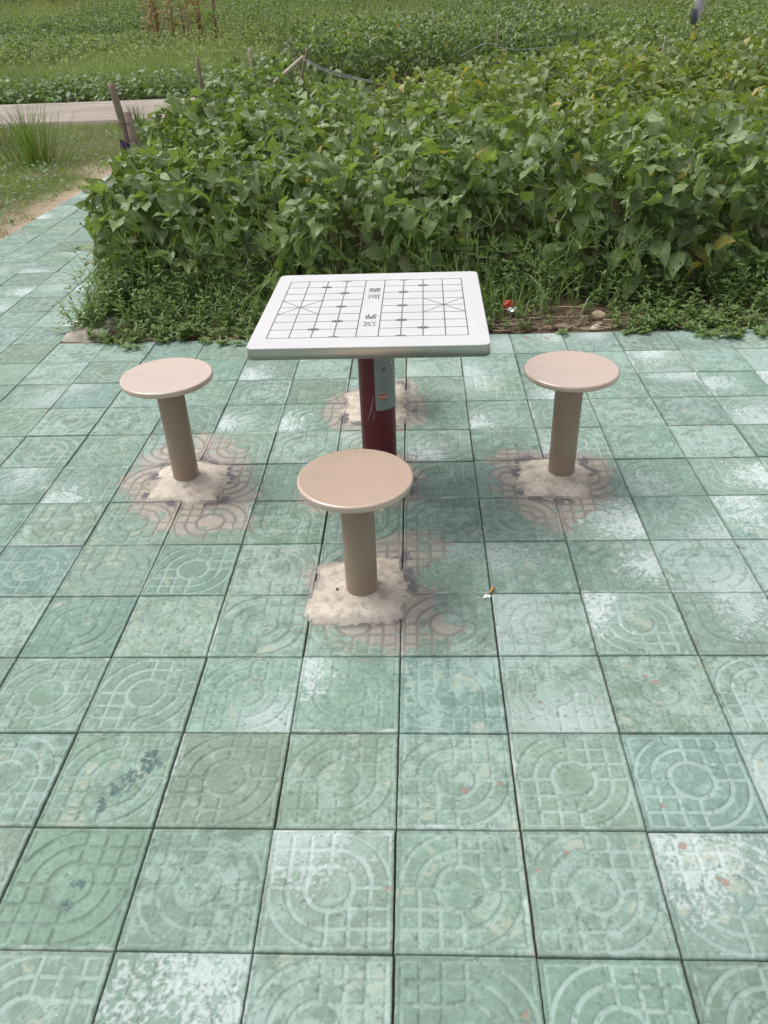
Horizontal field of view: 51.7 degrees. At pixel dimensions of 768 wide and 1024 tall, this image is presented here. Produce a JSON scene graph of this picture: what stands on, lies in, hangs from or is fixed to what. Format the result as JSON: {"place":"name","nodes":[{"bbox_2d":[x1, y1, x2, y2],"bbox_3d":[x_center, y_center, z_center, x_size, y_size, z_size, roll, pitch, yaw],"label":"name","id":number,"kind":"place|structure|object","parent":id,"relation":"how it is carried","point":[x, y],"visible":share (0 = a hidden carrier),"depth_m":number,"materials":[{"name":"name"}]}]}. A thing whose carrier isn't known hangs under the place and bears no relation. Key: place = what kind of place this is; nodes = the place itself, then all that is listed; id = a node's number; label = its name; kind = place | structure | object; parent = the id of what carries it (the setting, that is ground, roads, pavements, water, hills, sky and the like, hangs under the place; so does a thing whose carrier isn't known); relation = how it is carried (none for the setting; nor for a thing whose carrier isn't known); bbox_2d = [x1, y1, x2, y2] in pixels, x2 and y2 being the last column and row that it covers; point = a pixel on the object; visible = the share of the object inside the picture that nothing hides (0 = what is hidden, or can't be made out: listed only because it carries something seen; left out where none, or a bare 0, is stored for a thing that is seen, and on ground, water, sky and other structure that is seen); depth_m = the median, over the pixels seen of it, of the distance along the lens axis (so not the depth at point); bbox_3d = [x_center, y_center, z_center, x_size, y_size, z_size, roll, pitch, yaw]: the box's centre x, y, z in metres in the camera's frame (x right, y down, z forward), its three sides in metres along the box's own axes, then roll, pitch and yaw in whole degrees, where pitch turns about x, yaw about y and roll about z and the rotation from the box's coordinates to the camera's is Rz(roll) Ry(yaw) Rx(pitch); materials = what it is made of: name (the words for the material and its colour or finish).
{"place":"outdoors","nodes":[
{"label":"outdoors","id":0,"kind":"place"},
{"bbox_2d":[0,119,161,237],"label":"verge grass","id":1,"kind":"structure","parent":0,"point":[40,177],"depth_m":8.22,"materials":[{"name":"green plant"}]},
{"bbox_2d":[0,23,341,103],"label":"foxtail grass","id":2,"kind":"structure","parent":0,"point":[215,56],"depth_m":16.50,"materials":[{"name":"green plant"}]},
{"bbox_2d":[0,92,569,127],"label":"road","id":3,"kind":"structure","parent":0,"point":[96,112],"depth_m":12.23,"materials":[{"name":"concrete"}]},
{"bbox_2d":[0,165,767,1023],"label":"pavement","id":4,"kind":"structure","parent":0,"point":[120,621],"depth_m":1.91,"materials":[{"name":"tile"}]},
{"bbox_2d":[146,461,231,505],"bbox_3d":[-0.689,-0.108,2.786,0.279,0.021,0.318,-1,33,3],"label":"mortar pad","id":5,"kind":"object","parent":4,"relation":"on","point":[205,483],"visible":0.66,"depth_m":2.76,"materials":[{"name":"beige concrete"}]},
{"bbox_2d":[119,357,212,480],"bbox_3d":[-0.706,-0.277,2.711,0.302,0.415,0.302,-1,33,3],"label":"stool","id":6,"kind":"object","parent":5,"relation":"on","point":[168,384],"visible":1,"depth_m":2.63,"materials":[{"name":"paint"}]},
{"bbox_2d":[304,557,413,624],"bbox_3d":[-0.067,0.210,2.261,0.313,0.021,0.318,-1,33,3],"label":"mortar pad","id":7,"kind":"object","parent":4,"relation":"on","point":[382,603],"visible":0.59,"depth_m":2.21,"materials":[{"name":"beige concrete"}]},
{"bbox_2d":[297,449,412,595],"bbox_3d":[-0.068,0.073,2.153,0.301,0.397,0.302,-1,33,3],"label":"stool","id":8,"kind":"object","parent":7,"relation":"on","point":[355,488],"visible":0.98,"depth_m":2.07,"materials":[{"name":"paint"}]},
{"bbox_2d":[339,383,408,424],"bbox_3d":[-0.040,-0.453,3.271,0.291,0.021,0.408,-1,33,3],"label":"mortar pad","id":9,"kind":"object","parent":4,"relation":"on","point":[352,408],"visible":0.37,"depth_m":3.25,"materials":[{"name":"beige concrete"}]},
{"bbox_2d":[516,458,592,497],"bbox_3d":[0.583,-0.126,2.733,0.293,0.021,0.293,-1,33,3],"label":"mortar pad","id":10,"kind":"object","parent":4,"relation":"on","point":[536,478],"visible":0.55,"depth_m":2.70,"materials":[{"name":"beige concrete"}]},
{"bbox_2d":[523,351,619,476],"bbox_3d":[0.607,-0.289,2.649,0.302,0.412,0.302,-1,33,3],"label":"stool","id":11,"kind":"object","parent":10,"relation":"on","point":[569,377],"visible":0.97,"depth_m":2.57,"materials":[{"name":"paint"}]},
{"bbox_3d":[-0.017,-0.116,2.756,0.243,0.021,0.272,-1,33,3],"label":"mortar pad","id":12,"kind":"object","parent":4,"relation":"on","visible":0},
{"bbox_2d":[246,271,490,455],"bbox_3d":[-0.021,-0.356,2.577,0.662,0.646,0.662,0,33,3],"label":"chess table","id":13,"kind":"object","parent":12,"relation":"on","point":[375,324],"visible":0.98,"depth_m":2.36,"materials":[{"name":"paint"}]},
{"bbox_2d":[0,0,767,343],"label":"ground","id":14,"kind":"structure","parent":0,"point":[52,202],"depth_m":5.63,"materials":[{"name":"soil"}]},
{"bbox_2d":[0,120,19,148],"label":"grass tuft","id":15,"kind":"object","parent":14,"relation":"on","point":[2,124],"visible":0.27,"depth_m":9.58,"materials":[{"name":"green plant"}]},
{"bbox_2d":[20,8,39,39],"bbox_3d":[-11.075,-15.082,25.021,0.712,1.460,0.367,-1,33,3],"label":"green maize","id":16,"kind":"object","parent":14,"relation":"on","point":[30,26],"visible":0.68,"depth_m":24.82,"materials":[{"name":"green plant"}]},
{"bbox_2d":[0,0,95,6],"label":"distant trees","id":17,"kind":"object","parent":14,"relation":"on","point":[40,2],"visible":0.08,"depth_m":62.38,"materials":[{"name":"green plant"}]},
{"bbox_2d":[0,91,114,170],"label":"grass tuft","id":18,"kind":"object","parent":14,"relation":"on","point":[31,152],"visible":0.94,"depth_m":8.42,"materials":[{"name":"green plant"}]},
{"bbox_2d":[62,309,120,342],"bbox_3d":[-1.510,-1.017,4.218,0.296,0.064,0.575,-1,33,3],"label":"concrete lump","id":19,"kind":"object","parent":14,"relation":"on","point":[77,335],"visible":0.36,"depth_m":4.03,"materials":[{"name":"concrete"}]},
{"bbox_2d":[107,82,139,161],"bbox_3d":[-1.753,-2.461,5.610,0.191,1.027,0.103,-1,33,3],"label":"bamboo stake","id":20,"kind":"object","parent":14,"relation":"on","point":[127,126],"visible":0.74,"depth_m":5.43,"materials":[{"name":"wood"}]},
{"bbox_2d":[119,139,140,149],"bbox_3d":[-1.776,-2.560,5.544,0.150,0.088,0.124,-1,33,3],"label":"cloth strip","id":21,"kind":"object","parent":20,"relation":"attached to","point":[123,144],"visible":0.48,"depth_m":5.50,"materials":[{"name":"fabric"}]},
{"bbox_2d":[107,100,151,126],"bbox_3d":[-3.185,-5.216,10.408,0.833,0.412,0.976,-1,33,3],"label":"grass tuft","id":22,"kind":"object","parent":14,"relation":"on","point":[136,117],"visible":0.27,"depth_m":10.34,"materials":[{"name":"green plant"}]},
{"bbox_2d":[0,9,263,66],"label":"bean crop","id":23,"kind":"object","parent":14,"relation":"on","point":[16,34],"visible":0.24,"depth_m":24.09,"materials":[{"name":"green plant"}]},
{"bbox_2d":[130,0,152,41],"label":"dry maize","id":24,"kind":"object","parent":14,"relation":"on","point":[148,27],"visible":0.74,"depth_m":23.62,"materials":[{"name":"brown plant"}]},
{"bbox_2d":[137,0,163,36],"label":"dry maize","id":25,"kind":"object","parent":14,"relation":"on","point":[151,19],"visible":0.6,"depth_m":24.20,"materials":[{"name":"brown plant"}]},
{"bbox_2d":[143,0,163,40],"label":"dry maize","id":26,"kind":"object","parent":14,"relation":"on","point":[156,23],"visible":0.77,"depth_m":23.39,"materials":[{"name":"brown plant"}]},
{"bbox_2d":[145,0,166,36],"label":"dry maize","id":27,"kind":"object","parent":14,"relation":"on","point":[152,10],"visible":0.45,"depth_m":23.94,"materials":[{"name":"brown plant"}]},
{"bbox_2d":[152,0,179,36],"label":"dry maize","id":28,"kind":"object","parent":14,"relation":"on","point":[165,20],"visible":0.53,"depth_m":23.79,"materials":[{"name":"brown plant"}]},
{"bbox_2d":[0,61,334,104],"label":"vine cover","id":29,"kind":"object","parent":14,"relation":"on","point":[5,98],"visible":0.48,"depth_m":14.07,"materials":[{"name":"green plant"}]},
{"bbox_2d":[158,0,182,38],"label":"dry maize","id":30,"kind":"object","parent":14,"relation":"on","point":[169,6],"visible":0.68,"depth_m":23.26,"materials":[{"name":"brown plant"}]},
{"bbox_2d":[172,1,191,36],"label":"dry maize","id":31,"kind":"object","parent":14,"relation":"on","point":[181,20],"visible":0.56,"depth_m":23.94,"materials":[{"name":"brown plant"}]},
{"bbox_2d":[171,0,193,37],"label":"dry maize","id":32,"kind":"object","parent":14,"relation":"on","point":[188,30],"visible":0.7,"depth_m":23.44,"materials":[{"name":"brown plant"}]},
{"bbox_2d":[186,0,202,38],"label":"dry maize","id":33,"kind":"object","parent":14,"relation":"on","point":[193,3],"visible":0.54,"depth_m":23.87,"materials":[{"name":"brown plant"}]},
{"bbox_2d":[185,0,209,46],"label":"dry maize","id":34,"kind":"object","parent":14,"relation":"on","point":[201,27],"visible":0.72,"depth_m":23.34,"materials":[{"name":"brown plant"}]},
{"bbox_2d":[195,59,203,97],"bbox_3d":[-1.574,-3.439,7.065,0.041,1.050,0.038,-1,33,3],"label":"bamboo stake","id":35,"kind":"object","parent":14,"relation":"on","point":[199,72],"visible":0.23,"depth_m":6.83,"materials":[{"name":"brown wood"}]},
{"bbox_2d":[193,0,213,46],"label":"green maize","id":36,"kind":"object","parent":14,"relation":"on","point":[205,17],"visible":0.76,"depth_m":22.51,"materials":[{"name":"green plant"}]},
{"bbox_2d":[207,0,224,40],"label":"dry maize","id":37,"kind":"object","parent":14,"relation":"on","point":[213,15],"visible":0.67,"depth_m":23.85,"materials":[{"name":"brown plant"}]},
{"bbox_2d":[248,48,253,73],"bbox_3d":[-1.330,-4.264,8.309,0.063,1.048,0.037,-1,33,3],"label":"bamboo stake","id":38,"kind":"object","parent":14,"relation":"on","point":[250,57],"visible":0.22,"depth_m":8.06,"materials":[{"name":"beige wood"}]},
{"bbox_2d":[0,0,554,48],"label":"shrubby weeds","id":39,"kind":"object","parent":14,"relation":"on","point":[249,6],"visible":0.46,"depth_m":28.68,"materials":[{"name":"green plant"}]},
{"bbox_2d":[268,55,304,90],"bbox_3d":[-1.039,-4.336,7.920,0.529,0.389,0.046,-4,33,-2],"label":"crossed pole","id":40,"kind":"object","parent":14,"relation":"on","point":[290,68],"visible":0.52,"depth_m":7.86,"materials":[{"name":"brown wood"}]},
{"bbox_2d":[305,59,382,82],"bbox_3d":[-0.370,-4.388,7.892,0.865,0.273,0.047,-3,33,-1],"label":"cable","id":41,"kind":"object","parent":40,"relation":"attached to","point":[339,73],"visible":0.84,"depth_m":7.89,"materials":[{"name":"grey plastic"}]},
{"bbox_2d":[303,59,385,85],"bbox_3d":[-0.365,-4.364,7.883,0.855,0.281,0.045,-3,33,-1],"label":"cable","id":42,"kind":"object","parent":40,"relation":"attached to","point":[341,76],"visible":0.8,"depth_m":7.89,"materials":[{"name":"grey plastic"}]},
{"bbox_2d":[287,37,309,93],"bbox_3d":[-0.745,-4.240,8.110,0.394,1.091,0.018,-1,33,3],"label":"crossed pole","id":43,"kind":"object","parent":14,"relation":"on","point":[296,59],"visible":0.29,"depth_m":7.90,"materials":[{"name":"brown wood"}]},
{"bbox_2d":[296,48,308,104],"bbox_3d":[-0.896,-4.167,8.100,0.349,0.995,0.034,-2,33,1],"label":"crossed pole","id":44,"kind":"object","parent":14,"relation":"on","point":[304,63],"visible":0.39,"depth_m":7.90,"materials":[{"name":"brown wood"}]},
{"bbox_2d":[56,183,657,329],"bbox_3d":[-0.126,-1.314,4.013,2.960,0.643,0.962,-1,33,3],"label":"crabgrass","id":45,"kind":"object","parent":14,"relation":"on","point":[485,298],"visible":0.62,"depth_m":4.01,"materials":[{"name":"green plant"}]},
{"bbox_2d":[0,0,763,55],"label":"tall weeds","id":46,"kind":"object","parent":14,"relation":"on","point":[36,11],"visible":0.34,"depth_m":32.54,"materials":[{"name":"green plant"}]},
{"bbox_2d":[51,224,767,349],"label":"creeping weeds","id":47,"kind":"object","parent":14,"relation":"on","point":[102,304],"visible":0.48,"depth_m":4.08,"materials":[{"name":"green plant"}]},
{"bbox_2d":[71,29,767,318],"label":"bean crop","id":48,"kind":"object","parent":14,"relation":"on","point":[640,132],"visible":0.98,"depth_m":4.47,"materials":[{"name":"green plant"}]},
{"bbox_2d":[280,0,609,83],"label":"bean crop","id":49,"kind":"object","parent":14,"relation":"on","point":[362,45],"visible":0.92,"depth_m":13.88,"materials":[{"name":"green plant"}]},
{"bbox_2d":[496,24,499,64],"bbox_3d":[1.265,-4.900,8.988,0.045,1.085,0.022,-1,33,3],"label":"bamboo stake","id":50,"kind":"object","parent":14,"relation":"on","point":[497,42],"visible":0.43,"depth_m":8.77,"materials":[{"name":"wood"}]},
{"bbox_2d":[461,43,496,55],"bbox_3d":[1.054,-5.152,8.830,0.402,0.121,0.008,-1,33,3],"label":"pipe","id":51,"kind":"object","parent":50,"relation":"attached to","point":[478,46],"visible":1,"depth_m":8.81,"materials":[{"name":"grey plastic"}]},
{"bbox_2d":[500,300,518,315],"bbox_3d":[0.655,-1.057,4.097,0.080,0.069,0.098,-14,35,-18],"label":"snack wrapper","id":52,"kind":"object","parent":14,"relation":"on","point":[507,305],"visible":0.72,"depth_m":4.08,"materials":[{"name":"plastic"}]},
{"bbox_2d":[554,323,569,329],"bbox_3d":[0.878,-0.912,3.906,0.084,0.035,0.046,4,34,9],"label":"stone","id":53,"kind":"object","parent":14,"relation":"on","point":[564,324],"visible":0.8,"depth_m":3.89,"materials":[{"name":"beige stone"}]},
{"bbox_2d":[484,303,703,331],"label":"dead twigs","id":54,"kind":"object","parent":14,"relation":"on","point":[535,326],"visible":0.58,"depth_m":3.95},
{"bbox_2d":[590,322,601,330],"bbox_3d":[1.049,-0.913,3.900,0.037,0.024,0.107,25,42,36],"label":"stone","id":55,"kind":"object","parent":14,"relation":"on","point":[598,326],"visible":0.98,"depth_m":3.88,"materials":[{"name":"beige stone"}]},
{"bbox_2d":[484,288,709,333],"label":"dry leaf litter","id":56,"kind":"object","parent":14,"relation":"on","point":[523,331],"visible":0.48,"depth_m":3.98,"materials":[{"name":"brown plant"}]},
{"bbox_2d":[592,310,606,322],"bbox_3d":[1.087,-0.986,4.000,0.063,0.055,0.086,-15,35,-18],"label":"stone","id":57,"kind":"object","parent":14,"relation":"on","point":[598,314],"visible":0.81,"depth_m":3.97,"materials":[{"name":"beige stone"}]},
{"bbox_2d":[484,0,767,86],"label":"bean crop","id":58,"kind":"object","parent":14,"relation":"on","point":[717,23],"visible":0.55,"depth_m":15.91,"materials":[{"name":"green plant"}]},
{"bbox_2d":[495,46,578,49],"bbox_3d":[1.826,-5.413,9.227,1.071,0.047,0.007,-1,33,3],"label":"pipe","id":59,"kind":"object","parent":58,"relation":"on","point":[524,49],"visible":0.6,"depth_m":9.24,"materials":[{"name":"grey plastic"}]},
{"bbox_2d":[690,0,704,42],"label":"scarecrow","id":60,"kind":"object","parent":14,"relation":"on","point":[696,12],"visible":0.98,"depth_m":13.12,"materials":[{"name":"grey fabric"}]}
]}

